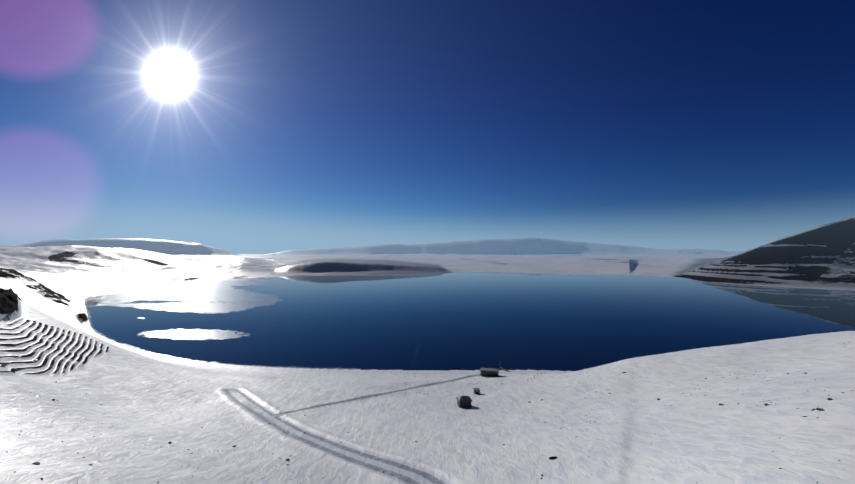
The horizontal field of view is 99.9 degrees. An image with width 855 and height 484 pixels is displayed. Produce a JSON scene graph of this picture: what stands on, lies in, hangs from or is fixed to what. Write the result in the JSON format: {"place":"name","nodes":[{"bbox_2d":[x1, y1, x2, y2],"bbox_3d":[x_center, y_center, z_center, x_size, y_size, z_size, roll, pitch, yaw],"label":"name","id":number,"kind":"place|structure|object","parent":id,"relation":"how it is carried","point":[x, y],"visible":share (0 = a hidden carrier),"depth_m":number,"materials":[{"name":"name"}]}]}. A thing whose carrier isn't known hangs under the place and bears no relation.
{"place":"outdoors","nodes":[
{"label":"outdoors","id":0,"kind":"place"},
{"bbox_2d":[0,216,854,483],"bbox_3d":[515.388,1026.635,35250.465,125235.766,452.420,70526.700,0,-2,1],"label":"terrain","id":1,"kind":"structure","parent":0,"point":[562,431],"depth_m":103.74,"materials":[{"name":"white snow"}]},
{"bbox_2d":[6,370,852,482],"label":"boulders","id":2,"kind":"object","parent":1,"relation":"on","point":[287,459],"visible":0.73,"depth_m":67.17,"materials":[{"name":"grey stone"}]},
{"bbox_2d":[456,396,471,407],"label":"hut","id":3,"kind":"object","parent":1,"relation":"on","point":[464,401],"visible":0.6,"depth_m":118.28,"materials":[{"name":"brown wood"}]},
{"bbox_2d":[473,388,479,393],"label":"cistern box","id":4,"kind":"object","parent":1,"relation":"on","point":[476,390],"visible":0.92,"depth_m":138.78,"materials":[{"name":"concrete"}]},
{"bbox_2d":[480,368,498,376],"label":"stone house","id":5,"kind":"structure","parent":1,"relation":"on","point":[493,372],"depth_m":175.28,"materials":[{"name":"grey stone"}]},
{"bbox_2d":[0,0,854,253],"label":"sky","id":6,"kind":"structure","parent":0,"point":[235,126],"materials":[{"name":"blue"}]},
{"bbox_2d":[84,272,854,370],"bbox_3d":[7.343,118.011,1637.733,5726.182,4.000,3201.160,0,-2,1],"label":"lake","id":7,"kind":"structure","parent":0,"point":[473,321],"depth_m":338.96,"materials":[{"name":"blue liquid"}]}
]}

